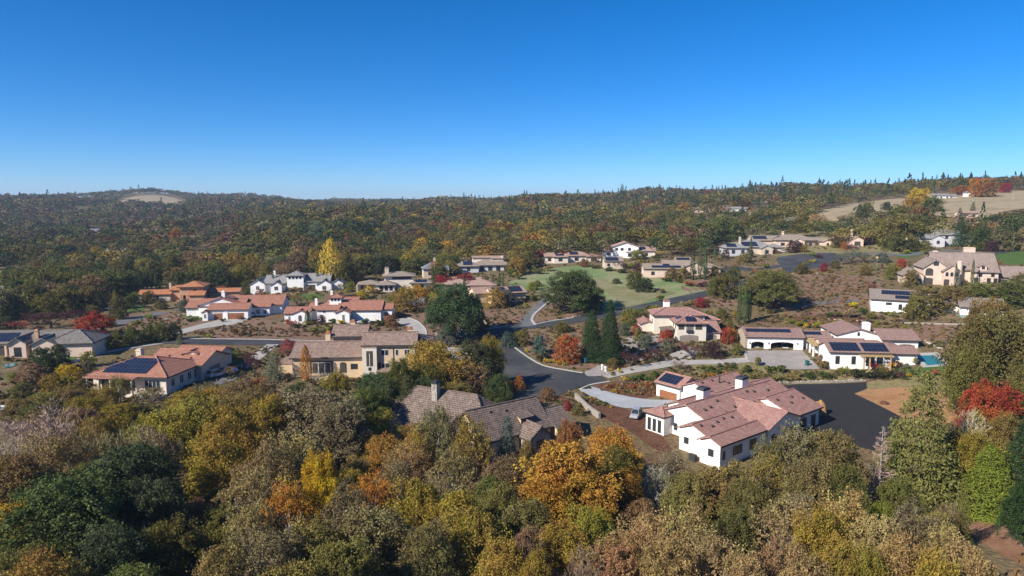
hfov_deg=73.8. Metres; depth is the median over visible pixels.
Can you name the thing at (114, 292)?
poplar tree
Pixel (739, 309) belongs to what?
cypress tree
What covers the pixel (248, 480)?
sparse tree
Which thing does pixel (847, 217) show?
bare tree
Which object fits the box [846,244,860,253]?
bare tree
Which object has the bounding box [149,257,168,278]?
oak tree
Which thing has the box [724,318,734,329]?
oak tree
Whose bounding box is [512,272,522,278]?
shrub
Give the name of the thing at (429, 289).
oak tree
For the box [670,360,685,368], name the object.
bare tree
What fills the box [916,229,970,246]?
bungalow
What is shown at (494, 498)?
deciduous tree
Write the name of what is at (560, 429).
oak tree
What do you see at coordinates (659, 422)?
window
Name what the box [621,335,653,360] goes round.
gravel bed
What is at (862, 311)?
shrub
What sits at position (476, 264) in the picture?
bungalow
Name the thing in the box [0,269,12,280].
oak tree
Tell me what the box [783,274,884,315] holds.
bark bed
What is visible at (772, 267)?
road
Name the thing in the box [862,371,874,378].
shrub
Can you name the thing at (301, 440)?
sparse tree
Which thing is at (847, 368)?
shrub
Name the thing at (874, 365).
shrub
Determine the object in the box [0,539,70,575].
oak tree
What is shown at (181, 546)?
oak tree
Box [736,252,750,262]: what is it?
deciduous tree
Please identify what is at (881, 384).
dry grass ground
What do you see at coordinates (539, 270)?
shrub
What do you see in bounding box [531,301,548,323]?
kerb
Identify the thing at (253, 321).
bark bed
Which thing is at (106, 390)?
sparse tree
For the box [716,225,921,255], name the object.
slope ground
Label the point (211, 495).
oak tree
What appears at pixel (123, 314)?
oak tree
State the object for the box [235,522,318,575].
sparse tree
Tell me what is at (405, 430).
oak tree
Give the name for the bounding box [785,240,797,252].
deciduous tree
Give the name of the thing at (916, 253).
road
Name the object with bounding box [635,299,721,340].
villa
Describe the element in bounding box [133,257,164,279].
oak tree
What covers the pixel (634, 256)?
deciduous tree
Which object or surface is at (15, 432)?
bare tree
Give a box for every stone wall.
[574,393,600,418]
[778,380,865,383]
[904,322,964,324]
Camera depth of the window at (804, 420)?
137.59 m
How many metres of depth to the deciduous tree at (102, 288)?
263.34 m
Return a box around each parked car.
[206,368,225,377]
[218,365,238,372]
[357,319,371,323]
[629,406,641,418]
[751,342,758,347]
[779,342,787,347]
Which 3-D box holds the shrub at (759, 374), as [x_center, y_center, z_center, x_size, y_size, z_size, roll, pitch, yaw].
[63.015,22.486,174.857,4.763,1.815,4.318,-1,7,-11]
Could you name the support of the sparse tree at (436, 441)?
on the terrain at (590, 423)
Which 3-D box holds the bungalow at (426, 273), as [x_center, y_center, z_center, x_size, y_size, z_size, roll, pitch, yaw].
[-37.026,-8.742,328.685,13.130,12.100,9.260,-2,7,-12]
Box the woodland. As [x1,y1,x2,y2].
[0,171,1023,575]
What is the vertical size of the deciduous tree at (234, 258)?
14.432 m
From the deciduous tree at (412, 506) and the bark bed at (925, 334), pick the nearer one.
the deciduous tree at (412, 506)
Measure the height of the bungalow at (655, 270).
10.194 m
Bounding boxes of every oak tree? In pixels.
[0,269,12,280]
[0,278,32,309]
[0,286,26,319]
[0,296,29,319]
[0,316,19,329]
[0,446,61,526]
[0,466,148,572]
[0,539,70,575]
[7,381,34,399]
[8,402,52,444]
[12,278,52,313]
[15,265,65,280]
[16,279,71,309]
[20,274,35,282]
[23,291,61,318]
[25,259,44,270]
[27,269,67,289]
[29,346,61,373]
[34,259,62,269]
[39,258,70,266]
[48,283,83,312]
[48,344,71,363]
[52,263,72,273]
[53,281,88,311]
[62,459,103,511]
[63,261,95,274]
[63,269,143,296]
[63,270,79,280]
[64,439,193,544]
[67,265,113,286]
[69,520,157,575]
[72,266,93,279]
[73,284,104,311]
[80,361,95,376]
[83,304,103,319]
[95,260,110,268]
[95,282,114,302]
[102,266,142,295]
[103,260,143,280]
[103,559,169,575]
[104,338,110,349]
[105,315,115,326]
[107,330,126,348]
[108,294,128,318]
[114,268,146,289]
[114,476,191,544]
[120,255,141,270]
[121,326,142,345]
[122,295,136,308]
[127,416,157,439]
[132,511,218,575]
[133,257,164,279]
[135,254,160,273]
[139,265,153,282]
[139,267,157,285]
[140,290,157,303]
[140,325,158,342]
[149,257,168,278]
[150,322,171,342]
[154,299,168,309]
[157,252,186,279]
[157,259,173,278]
[159,270,195,288]
[162,266,184,281]
[166,323,182,339]
[176,299,188,312]
[182,268,212,286]
[184,260,208,277]
[192,260,234,287]
[195,488,244,520]
[196,502,248,556]
[200,265,235,287]
[207,258,224,267]
[225,266,238,281]
[240,280,250,292]
[246,392,295,456]
[248,261,263,276]
[255,264,271,279]
[258,558,312,575]
[259,385,352,451]
[263,256,282,272]
[263,514,349,574]
[266,255,294,274]
[279,256,301,270]
[281,381,308,408]
[301,533,384,575]
[303,256,333,272]
[306,220,331,246]
[307,393,372,468]
[311,386,330,393]
[327,501,420,575]
[331,261,351,284]
[340,255,366,274]
[340,262,357,284]
[344,261,367,279]
[345,371,387,398]
[350,386,394,423]
[358,255,375,274]
[367,252,397,273]
[371,251,394,266]
[372,260,389,274]
[372,377,404,414]
[380,357,415,394]
[387,249,404,264]
[388,253,405,270]
[397,421,434,451]
[401,254,424,275]
[412,376,431,386]
[415,253,429,273]
[421,282,484,338]
[423,284,433,296]
[431,264,448,281]
[436,323,456,345]
[438,254,449,264]
[440,380,481,395]
[442,253,462,262]
[444,259,460,274]
[455,338,500,386]
[459,292,489,332]
[467,449,529,505]
[468,474,508,539]
[483,373,514,402]
[495,496,558,567]
[501,331,516,347]
[502,289,515,304]
[503,262,516,274]
[515,328,532,346]
[517,439,536,477]
[520,248,539,267]
[526,281,537,290]
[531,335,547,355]
[537,269,603,312]
[554,320,572,333]
[555,421,573,444]
[571,401,584,416]
[578,504,619,556]
[581,285,606,310]
[596,443,635,489]
[607,358,618,368]
[611,278,620,283]
[618,322,630,336]
[625,271,644,289]
[632,327,642,341]
[634,277,652,292]
[637,333,654,348]
[653,468,723,544]
[657,338,677,352]
[665,267,678,278]
[675,267,689,278]
[685,458,757,535]
[686,218,730,241]
[703,276,725,294]
[703,309,712,314]
[707,215,747,239]
[707,272,740,298]
[708,264,721,275]
[710,502,765,573]
[715,473,790,550]
[716,308,728,319]
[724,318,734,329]
[725,266,742,279]
[729,342,742,355]
[735,269,808,308]
[736,280,770,303]
[772,491,817,545]
[777,456,839,524]
[792,428,874,500]
[793,263,811,273]
[817,463,875,541]
[828,260,841,268]
[850,204,870,221]
[857,500,901,564]
[859,266,871,275]
[862,200,875,216]
[865,217,888,242]
[865,283,876,288]
[870,212,932,246]
[872,252,892,262]
[872,474,930,531]
[875,363,889,378]
[879,233,922,251]
[880,201,891,209]
[883,263,901,279]
[886,207,911,217]
[899,269,920,286]
[900,293,930,320]
[903,213,933,234]
[903,235,919,248]
[906,283,949,314]
[918,240,934,249]
[920,195,947,211]
[932,308,1023,416]
[935,341,1000,418]
[936,283,969,311]
[952,296,1019,365]
[956,279,998,299]
[963,228,995,250]
[984,280,1023,307]
[985,213,1013,228]
[989,228,1017,250]
[992,213,1023,247]
[994,479,1023,546]
[997,360,1023,418]
[1005,272,1023,291]
[1007,226,1023,250]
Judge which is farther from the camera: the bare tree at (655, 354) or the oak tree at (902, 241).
the oak tree at (902, 241)
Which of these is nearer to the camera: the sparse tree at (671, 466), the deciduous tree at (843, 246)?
the sparse tree at (671, 466)
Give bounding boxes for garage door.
[209,363,219,369]
[214,313,222,319]
[228,313,243,318]
[362,314,374,320]
[659,389,676,400]
[680,335,698,340]
[708,334,716,338]
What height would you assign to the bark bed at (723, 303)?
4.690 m
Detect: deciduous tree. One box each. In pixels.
[0,398,40,422]
[0,497,41,552]
[2,544,90,575]
[6,372,18,383]
[7,362,50,386]
[22,390,73,413]
[37,374,72,392]
[48,388,92,416]
[53,364,82,381]
[57,406,103,443]
[59,378,99,399]
[60,395,114,417]
[69,273,113,305]
[70,310,116,332]
[76,411,135,463]
[78,351,97,367]
[85,403,146,429]
[120,402,158,423]
[124,404,205,473]
[128,291,141,302]
[162,387,210,419]
[169,227,181,239]
[169,390,233,467]
[173,433,253,515]
[174,495,212,538]
[177,250,212,268]
[184,402,274,483]
[200,384,232,407]
[218,377,260,412]
[219,383,285,449]
[221,251,245,266]
[231,264,250,284]
[237,253,261,271]
[244,373,276,397]
[256,289,265,294]
[268,260,291,274]
[274,266,288,274]
[279,338,294,354]
[280,257,307,274]
[287,248,308,271]
[300,446,344,526]
[307,247,323,272]
[316,262,339,276]
[317,315,325,324]
[319,369,352,398]
[337,249,350,265]
[339,452,375,489]
[344,281,355,291]
[350,404,402,455]
[352,253,372,268]
[354,289,369,298]
[363,432,406,480]
[382,473,450,559]
[385,313,399,325]
[390,285,422,312]
[398,251,417,264]
[399,515,465,575]
[400,338,474,387]
[408,284,427,304]
[410,361,446,388]
[418,485,485,566]
[425,476,468,540]
[427,291,440,306]
[428,261,440,270]
[436,253,447,264]
[440,503,513,575]
[456,273,475,280]
[471,530,525,575]
[477,478,520,543]
[478,333,506,379]
[483,287,508,309]
[506,256,526,274]
[511,243,538,261]
[511,430,626,524]
[513,375,525,390]
[513,544,553,575]
[516,469,584,533]
[536,517,599,575]
[537,387,556,401]
[552,333,581,364]
[552,418,584,474]
[558,463,621,530]
[559,502,613,572]
[563,401,572,410]
[578,258,589,266]
[586,423,646,482]
[601,525,662,575]
[614,462,644,525]
[620,308,638,325]
[630,249,644,259]
[632,308,648,324]
[633,262,640,270]
[633,324,641,334]
[636,527,699,575]
[647,304,660,316]
[657,329,675,342]
[676,202,690,215]
[692,297,707,307]
[701,341,724,359]
[720,325,733,343]
[721,249,729,258]
[728,328,737,340]
[729,200,739,205]
[731,309,740,318]
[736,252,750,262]
[740,198,751,205]
[777,545,833,575]
[783,501,852,575]
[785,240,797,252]
[791,241,804,252]
[797,530,857,575]
[800,244,808,252]
[806,214,829,230]
[819,263,828,271]
[829,238,839,247]
[840,242,847,249]
[840,541,892,575]
[858,528,930,575]
[861,236,873,244]
[896,258,907,268]
[901,195,924,208]
[902,544,963,575]
[906,187,932,205]
[912,509,959,555]
[934,217,950,224]
[939,421,973,490]
[939,534,1001,575]
[950,185,966,193]
[950,427,999,500]
[952,377,1023,452]
[964,408,998,462]
[967,177,984,196]
[976,177,1000,196]
[979,220,1004,244]
[983,240,999,251]
[988,407,1023,475]
[996,259,1006,265]
[998,182,1013,192]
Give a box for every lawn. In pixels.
[126,305,144,312]
[183,315,201,320]
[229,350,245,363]
[288,294,322,300]
[897,250,922,257]
[899,366,948,375]
[995,252,1023,264]
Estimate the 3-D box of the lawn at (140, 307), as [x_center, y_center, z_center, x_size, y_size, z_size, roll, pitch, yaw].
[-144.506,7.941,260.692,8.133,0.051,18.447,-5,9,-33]
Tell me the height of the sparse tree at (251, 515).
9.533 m
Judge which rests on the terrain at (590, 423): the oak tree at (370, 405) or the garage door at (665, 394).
the oak tree at (370, 405)
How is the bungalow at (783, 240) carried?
on the slope ground at (821, 249)
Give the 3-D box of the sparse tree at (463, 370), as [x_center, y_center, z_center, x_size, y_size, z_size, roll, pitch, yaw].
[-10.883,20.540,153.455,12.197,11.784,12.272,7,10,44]
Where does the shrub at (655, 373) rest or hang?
on the terrain at (590, 423)
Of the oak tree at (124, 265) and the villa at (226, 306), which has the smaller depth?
the villa at (226, 306)
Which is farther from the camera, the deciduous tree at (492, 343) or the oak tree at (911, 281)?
the oak tree at (911, 281)
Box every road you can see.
[80,312,165,329]
[102,267,745,345]
[491,327,527,355]
[492,335,605,399]
[736,265,780,270]
[776,253,842,272]
[784,299,857,308]
[843,249,984,259]
[987,249,1023,253]
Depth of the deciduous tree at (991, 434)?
113.02 m
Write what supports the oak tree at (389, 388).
on the terrain at (590, 423)
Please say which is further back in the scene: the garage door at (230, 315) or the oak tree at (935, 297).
the garage door at (230, 315)
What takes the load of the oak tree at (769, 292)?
on the terrain at (590, 423)
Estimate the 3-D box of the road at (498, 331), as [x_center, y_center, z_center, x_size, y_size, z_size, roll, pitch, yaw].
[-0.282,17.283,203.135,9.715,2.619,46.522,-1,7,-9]
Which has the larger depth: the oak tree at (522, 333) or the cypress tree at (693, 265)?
the cypress tree at (693, 265)
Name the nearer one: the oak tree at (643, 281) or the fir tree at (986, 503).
the fir tree at (986, 503)
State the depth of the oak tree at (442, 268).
314.15 m
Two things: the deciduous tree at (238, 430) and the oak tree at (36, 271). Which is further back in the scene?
the oak tree at (36, 271)
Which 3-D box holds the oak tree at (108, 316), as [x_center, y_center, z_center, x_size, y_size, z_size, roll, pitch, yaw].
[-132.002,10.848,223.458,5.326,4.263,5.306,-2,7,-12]
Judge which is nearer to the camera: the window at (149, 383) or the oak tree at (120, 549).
the oak tree at (120, 549)
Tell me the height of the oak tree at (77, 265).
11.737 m
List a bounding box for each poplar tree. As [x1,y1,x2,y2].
[111,290,118,311]
[297,345,314,380]
[315,236,343,280]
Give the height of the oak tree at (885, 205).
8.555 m
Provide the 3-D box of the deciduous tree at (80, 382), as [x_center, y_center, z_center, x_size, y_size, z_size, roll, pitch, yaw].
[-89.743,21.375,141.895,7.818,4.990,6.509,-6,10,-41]
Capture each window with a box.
[13,347,21,356]
[144,380,160,390]
[171,377,174,386]
[180,374,183,382]
[351,364,357,368]
[381,350,388,355]
[381,363,388,367]
[392,277,410,278]
[404,349,409,354]
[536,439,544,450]
[647,417,650,429]
[652,418,655,431]
[657,420,660,432]
[684,437,688,444]
[708,448,713,456]
[733,444,741,455]
[749,438,756,450]
[800,417,806,430]
[811,414,815,426]
[835,356,839,363]
[851,356,855,363]
[866,357,874,365]
[876,357,882,364]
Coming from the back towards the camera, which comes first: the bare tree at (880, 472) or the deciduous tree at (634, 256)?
the deciduous tree at (634, 256)
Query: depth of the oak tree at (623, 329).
212.80 m
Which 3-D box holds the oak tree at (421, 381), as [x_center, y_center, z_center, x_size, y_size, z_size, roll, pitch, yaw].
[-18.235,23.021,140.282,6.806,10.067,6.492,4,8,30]
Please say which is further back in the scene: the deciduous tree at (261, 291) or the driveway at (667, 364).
the deciduous tree at (261, 291)
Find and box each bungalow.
[0,329,111,357]
[356,267,431,291]
[421,257,449,277]
[443,277,496,291]
[454,256,508,272]
[468,285,526,303]
[542,251,600,263]
[641,257,721,277]
[689,207,709,212]
[718,237,784,255]
[727,207,746,211]
[746,231,830,246]
[832,229,863,246]
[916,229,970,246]
[928,194,957,198]
[954,211,979,216]
[963,190,974,196]
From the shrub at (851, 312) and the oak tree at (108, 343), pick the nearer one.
the oak tree at (108, 343)
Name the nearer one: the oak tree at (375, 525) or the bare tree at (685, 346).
the oak tree at (375, 525)
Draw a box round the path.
[71,343,164,361]
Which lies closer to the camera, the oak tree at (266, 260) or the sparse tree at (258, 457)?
the sparse tree at (258, 457)
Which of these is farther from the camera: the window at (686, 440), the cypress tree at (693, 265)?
the cypress tree at (693, 265)
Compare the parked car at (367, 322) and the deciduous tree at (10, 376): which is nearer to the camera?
the deciduous tree at (10, 376)
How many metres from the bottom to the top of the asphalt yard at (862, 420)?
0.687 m
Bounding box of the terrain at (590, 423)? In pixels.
[0,185,1023,575]
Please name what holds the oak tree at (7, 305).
on the terrain at (590, 423)
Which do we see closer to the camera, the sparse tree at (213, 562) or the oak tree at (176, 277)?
the sparse tree at (213, 562)
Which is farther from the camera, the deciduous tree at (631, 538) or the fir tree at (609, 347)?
the fir tree at (609, 347)
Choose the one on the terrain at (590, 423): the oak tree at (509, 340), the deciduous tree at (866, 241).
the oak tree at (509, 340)
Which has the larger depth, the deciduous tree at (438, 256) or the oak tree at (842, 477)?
the deciduous tree at (438, 256)
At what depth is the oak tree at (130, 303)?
261.36 m
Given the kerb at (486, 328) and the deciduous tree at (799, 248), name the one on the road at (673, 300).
the kerb at (486, 328)
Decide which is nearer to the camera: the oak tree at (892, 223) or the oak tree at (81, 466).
the oak tree at (81, 466)
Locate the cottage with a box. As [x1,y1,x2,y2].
[378,380,573,460]
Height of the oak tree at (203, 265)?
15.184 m
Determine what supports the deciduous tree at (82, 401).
on the terrain at (590, 423)
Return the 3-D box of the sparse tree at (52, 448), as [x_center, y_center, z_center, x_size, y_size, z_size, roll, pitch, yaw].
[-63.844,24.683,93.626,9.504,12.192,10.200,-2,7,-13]
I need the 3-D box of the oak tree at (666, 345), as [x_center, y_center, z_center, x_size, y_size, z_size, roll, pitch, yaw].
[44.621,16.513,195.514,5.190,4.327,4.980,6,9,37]
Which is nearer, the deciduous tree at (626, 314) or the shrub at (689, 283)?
the deciduous tree at (626, 314)
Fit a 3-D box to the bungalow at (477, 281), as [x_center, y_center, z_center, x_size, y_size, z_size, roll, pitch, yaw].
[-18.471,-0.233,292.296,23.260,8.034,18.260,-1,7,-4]
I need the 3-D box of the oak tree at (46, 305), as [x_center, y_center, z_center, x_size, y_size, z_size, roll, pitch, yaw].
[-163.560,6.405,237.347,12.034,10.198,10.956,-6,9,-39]
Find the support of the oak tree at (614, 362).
on the terrain at (590, 423)
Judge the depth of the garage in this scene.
335.36 m
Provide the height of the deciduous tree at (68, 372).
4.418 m
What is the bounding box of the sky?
[0,0,1023,199]
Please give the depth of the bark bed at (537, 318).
243.60 m
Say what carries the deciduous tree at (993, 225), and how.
on the terrain at (590, 423)
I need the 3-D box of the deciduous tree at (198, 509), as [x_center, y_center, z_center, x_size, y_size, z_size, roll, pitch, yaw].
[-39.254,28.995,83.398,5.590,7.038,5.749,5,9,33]
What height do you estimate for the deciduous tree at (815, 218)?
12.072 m
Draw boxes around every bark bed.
[113,312,188,330]
[181,317,407,339]
[397,303,435,325]
[426,309,521,334]
[522,324,620,368]
[534,304,585,321]
[581,397,670,451]
[592,381,655,397]
[681,279,781,306]
[688,363,872,383]
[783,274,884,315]
[788,313,871,324]
[908,324,963,360]
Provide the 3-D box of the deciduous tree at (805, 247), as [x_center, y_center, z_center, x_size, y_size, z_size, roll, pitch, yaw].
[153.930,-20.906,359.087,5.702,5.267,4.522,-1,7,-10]
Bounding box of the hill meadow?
[118,195,180,204]
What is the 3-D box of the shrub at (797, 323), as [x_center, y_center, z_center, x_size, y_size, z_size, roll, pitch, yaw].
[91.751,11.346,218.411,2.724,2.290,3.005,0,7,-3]
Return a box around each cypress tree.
[145,270,148,288]
[149,268,152,287]
[154,269,156,287]
[304,310,310,322]
[431,266,434,287]
[690,250,695,279]
[697,245,702,278]
[702,248,707,279]
[713,246,716,259]
[736,287,742,323]
[742,286,748,323]
[747,293,751,321]
[749,236,752,262]
[954,265,957,284]
[970,260,974,282]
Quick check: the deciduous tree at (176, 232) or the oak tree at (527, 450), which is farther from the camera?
the deciduous tree at (176, 232)
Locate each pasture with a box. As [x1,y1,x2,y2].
[816,198,904,220]
[929,190,1023,220]
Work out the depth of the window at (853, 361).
181.17 m
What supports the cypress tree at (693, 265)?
on the terrain at (590, 423)
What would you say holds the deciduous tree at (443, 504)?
on the terrain at (590, 423)
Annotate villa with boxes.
[82,345,234,399]
[137,281,242,301]
[184,291,290,320]
[249,271,345,293]
[279,319,434,380]
[283,290,395,323]
[602,241,656,257]
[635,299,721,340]
[642,371,823,468]
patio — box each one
[645,335,663,349]
[917,352,946,366]
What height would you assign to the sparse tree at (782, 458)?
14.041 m
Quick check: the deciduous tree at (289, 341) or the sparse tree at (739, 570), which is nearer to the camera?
the sparse tree at (739, 570)
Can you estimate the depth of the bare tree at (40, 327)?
205.74 m
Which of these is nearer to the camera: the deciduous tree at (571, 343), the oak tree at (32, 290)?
the deciduous tree at (571, 343)
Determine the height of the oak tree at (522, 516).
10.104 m
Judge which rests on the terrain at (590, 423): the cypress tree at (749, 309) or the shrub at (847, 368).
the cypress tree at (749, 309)
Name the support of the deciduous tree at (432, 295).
on the terrain at (590, 423)
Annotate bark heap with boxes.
[879,401,889,404]
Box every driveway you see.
[182,319,246,332]
[208,373,239,383]
[234,344,277,369]
[396,317,425,333]
[446,347,466,361]
[519,299,543,326]
[580,386,673,407]
[585,365,611,375]
[602,358,750,377]
[664,347,697,361]
[747,350,819,369]
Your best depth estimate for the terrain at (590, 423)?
206.78 m
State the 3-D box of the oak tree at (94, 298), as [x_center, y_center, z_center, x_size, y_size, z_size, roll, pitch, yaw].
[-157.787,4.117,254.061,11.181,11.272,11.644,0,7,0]
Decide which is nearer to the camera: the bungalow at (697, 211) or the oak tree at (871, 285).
the oak tree at (871, 285)
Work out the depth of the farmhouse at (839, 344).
193.70 m
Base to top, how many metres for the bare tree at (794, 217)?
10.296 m
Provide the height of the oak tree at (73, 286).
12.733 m
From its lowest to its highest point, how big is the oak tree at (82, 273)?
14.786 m
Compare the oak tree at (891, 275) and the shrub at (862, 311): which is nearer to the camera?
the shrub at (862, 311)
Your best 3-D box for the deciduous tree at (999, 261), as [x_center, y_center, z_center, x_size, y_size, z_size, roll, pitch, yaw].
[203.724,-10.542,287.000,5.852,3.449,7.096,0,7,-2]
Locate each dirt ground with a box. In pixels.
[854,387,966,426]
[969,518,1023,564]
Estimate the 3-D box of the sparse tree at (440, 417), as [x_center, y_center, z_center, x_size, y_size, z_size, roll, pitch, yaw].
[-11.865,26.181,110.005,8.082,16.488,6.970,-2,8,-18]
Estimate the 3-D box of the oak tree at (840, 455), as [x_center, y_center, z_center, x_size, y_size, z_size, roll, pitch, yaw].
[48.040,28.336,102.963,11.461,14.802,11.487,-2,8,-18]
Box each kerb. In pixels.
[181,338,333,340]
[434,325,512,335]
[514,347,582,372]
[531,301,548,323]
[535,317,572,324]
[580,381,609,388]
[606,360,674,372]
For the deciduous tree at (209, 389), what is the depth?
135.33 m
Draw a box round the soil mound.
[817,400,826,415]
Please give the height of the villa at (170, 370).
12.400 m
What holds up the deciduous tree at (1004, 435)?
on the terrain at (590, 423)
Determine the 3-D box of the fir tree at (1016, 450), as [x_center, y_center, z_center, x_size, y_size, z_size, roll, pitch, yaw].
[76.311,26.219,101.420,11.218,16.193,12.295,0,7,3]
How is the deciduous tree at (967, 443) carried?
on the terrain at (590, 423)
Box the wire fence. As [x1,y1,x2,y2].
[769,372,863,376]
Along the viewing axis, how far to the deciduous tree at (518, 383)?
163.12 m
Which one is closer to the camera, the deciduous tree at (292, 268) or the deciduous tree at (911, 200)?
the deciduous tree at (292, 268)
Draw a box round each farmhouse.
[738,320,921,370]
[868,288,1003,315]
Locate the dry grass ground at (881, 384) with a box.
[867,376,958,391]
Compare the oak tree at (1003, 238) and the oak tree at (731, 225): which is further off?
the oak tree at (731, 225)
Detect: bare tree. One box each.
[0,397,82,462]
[0,435,51,480]
[2,319,30,329]
[17,312,43,324]
[27,309,75,327]
[29,325,46,329]
[37,407,111,473]
[57,309,92,323]
[69,418,188,466]
[190,381,222,391]
[222,366,236,376]
[241,350,254,362]
[246,355,260,374]
[280,343,294,355]
[284,319,299,326]
[290,294,303,304]
[407,296,425,311]
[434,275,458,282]
[537,250,545,261]
[552,541,604,575]
[556,394,570,407]
[590,253,602,262]
[617,351,643,366]
[641,348,664,361]
[656,251,670,257]
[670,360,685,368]
[679,342,700,356]
[781,215,797,224]
[835,252,851,264]
[837,250,861,262]
[838,213,855,225]
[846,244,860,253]
[852,251,872,262]
[860,427,896,500]
[941,406,992,442]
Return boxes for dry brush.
[0,244,1023,406]
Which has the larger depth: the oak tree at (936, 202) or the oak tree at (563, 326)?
the oak tree at (936, 202)
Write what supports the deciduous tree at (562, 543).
on the terrain at (590, 423)
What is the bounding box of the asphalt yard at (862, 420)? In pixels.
[783,382,899,449]
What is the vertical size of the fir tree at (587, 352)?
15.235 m
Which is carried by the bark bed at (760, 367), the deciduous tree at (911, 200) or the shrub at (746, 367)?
the shrub at (746, 367)
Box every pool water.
[3,363,16,367]
[918,355,943,364]
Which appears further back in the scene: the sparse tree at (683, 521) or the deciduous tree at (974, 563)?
the sparse tree at (683, 521)
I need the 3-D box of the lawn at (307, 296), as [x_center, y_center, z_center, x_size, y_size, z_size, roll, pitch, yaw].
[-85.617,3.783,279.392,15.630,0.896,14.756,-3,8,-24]
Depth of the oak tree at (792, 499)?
85.17 m
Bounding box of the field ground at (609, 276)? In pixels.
[508,266,704,311]
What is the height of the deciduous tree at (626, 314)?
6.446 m
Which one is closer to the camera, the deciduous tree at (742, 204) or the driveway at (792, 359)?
the driveway at (792, 359)
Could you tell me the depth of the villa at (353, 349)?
163.78 m
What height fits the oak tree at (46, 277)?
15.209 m
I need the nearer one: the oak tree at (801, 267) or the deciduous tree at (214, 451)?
the deciduous tree at (214, 451)
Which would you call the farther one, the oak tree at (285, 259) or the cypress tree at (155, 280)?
the oak tree at (285, 259)
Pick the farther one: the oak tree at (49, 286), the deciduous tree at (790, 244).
the deciduous tree at (790, 244)
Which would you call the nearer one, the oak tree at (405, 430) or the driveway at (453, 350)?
the oak tree at (405, 430)
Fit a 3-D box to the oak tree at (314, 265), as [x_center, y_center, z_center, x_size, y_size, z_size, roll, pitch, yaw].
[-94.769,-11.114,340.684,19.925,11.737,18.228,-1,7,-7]
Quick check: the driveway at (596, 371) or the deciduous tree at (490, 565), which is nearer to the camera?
the deciduous tree at (490, 565)
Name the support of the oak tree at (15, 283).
on the terrain at (590, 423)
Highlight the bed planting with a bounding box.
[126,261,962,393]
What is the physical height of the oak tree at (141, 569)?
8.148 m
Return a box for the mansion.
[896,247,1023,285]
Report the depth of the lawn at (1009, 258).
303.86 m
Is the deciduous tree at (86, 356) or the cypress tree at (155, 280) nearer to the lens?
the deciduous tree at (86, 356)
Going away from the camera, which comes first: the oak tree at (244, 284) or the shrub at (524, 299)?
the shrub at (524, 299)
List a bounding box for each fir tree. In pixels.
[175,334,184,344]
[260,352,288,383]
[396,375,413,401]
[471,357,497,396]
[495,415,517,485]
[578,309,610,362]
[581,312,594,340]
[592,299,625,364]
[844,217,855,235]
[940,442,1021,524]
[949,215,967,246]
[952,475,973,547]
[969,217,992,250]
[970,201,976,210]
[983,410,1023,519]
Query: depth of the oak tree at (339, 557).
63.38 m
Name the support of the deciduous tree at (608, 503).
on the terrain at (590, 423)
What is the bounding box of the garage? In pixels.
[602,257,623,268]
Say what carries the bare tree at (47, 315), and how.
on the terrain at (590, 423)
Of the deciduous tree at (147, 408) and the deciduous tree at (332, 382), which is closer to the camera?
the deciduous tree at (147, 408)
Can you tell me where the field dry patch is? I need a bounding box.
[590,278,675,308]
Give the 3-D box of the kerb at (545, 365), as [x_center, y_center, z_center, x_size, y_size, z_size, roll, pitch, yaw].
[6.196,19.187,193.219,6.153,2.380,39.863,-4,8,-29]
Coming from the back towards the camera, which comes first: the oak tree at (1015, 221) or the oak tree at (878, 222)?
the oak tree at (878, 222)
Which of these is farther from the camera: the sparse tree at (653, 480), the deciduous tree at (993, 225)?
the deciduous tree at (993, 225)
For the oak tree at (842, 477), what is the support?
on the terrain at (590, 423)
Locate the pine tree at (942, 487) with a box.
[860,370,981,514]
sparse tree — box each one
[4,423,86,476]
[7,405,76,447]
[88,381,120,406]
[101,374,133,402]
[129,386,166,406]
[129,423,185,485]
[153,397,176,413]
[186,532,252,575]
[211,464,277,543]
[217,499,283,572]
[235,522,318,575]
[240,429,304,524]
[254,427,330,512]
[258,473,324,543]
[318,474,372,533]
[335,466,376,511]
[348,464,398,513]
[373,457,420,510]
[380,436,434,496]
[401,424,438,482]
[405,414,460,476]
[414,404,463,486]
[422,443,481,494]
[442,353,490,393]
[442,410,470,488]
[446,410,494,494]
[455,436,494,486]
[513,523,551,573]
[587,531,645,575]
[612,508,699,572]
[620,498,654,532]
[639,464,670,516]
[647,448,693,503]
[654,498,727,574]
[683,524,744,575]
[721,540,767,575]
[744,490,828,574]
[745,446,795,501]
[748,525,804,575]
[750,434,792,514]
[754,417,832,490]
[814,485,887,562]
[846,511,919,575]
[870,494,956,575]
[916,520,973,569]
[928,499,969,535]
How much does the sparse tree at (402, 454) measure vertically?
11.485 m
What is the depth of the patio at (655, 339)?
205.33 m
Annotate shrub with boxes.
[143,314,153,318]
[238,329,247,334]
[249,326,258,331]
[364,285,373,291]
[373,288,382,293]
[375,319,387,325]
[506,269,516,275]
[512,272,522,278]
[519,297,528,301]
[529,267,546,273]
[535,355,543,361]
[541,353,550,358]
[543,265,552,270]
[630,375,639,380]
[644,376,654,381]
[650,371,658,377]
[652,255,661,260]
[655,295,664,300]
[682,281,696,285]
[697,281,707,286]
[698,373,710,378]
[742,365,751,371]
[749,371,765,378]
[754,357,761,364]
[764,365,777,370]
[768,374,787,380]
[776,365,786,370]
[783,373,800,379]
[795,320,803,326]
[799,372,815,378]
[812,321,822,327]
[818,371,835,378]
[819,360,828,368]
[838,366,849,373]
[844,309,855,316]
[849,302,858,307]
[849,369,863,378]
[858,308,868,314]
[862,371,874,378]
[864,312,876,318]
[870,363,877,368]
[873,368,886,378]
[884,311,897,316]
[886,371,896,378]
[897,371,905,376]
[930,369,940,374]
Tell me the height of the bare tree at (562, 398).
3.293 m
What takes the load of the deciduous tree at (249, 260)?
on the terrain at (590, 423)

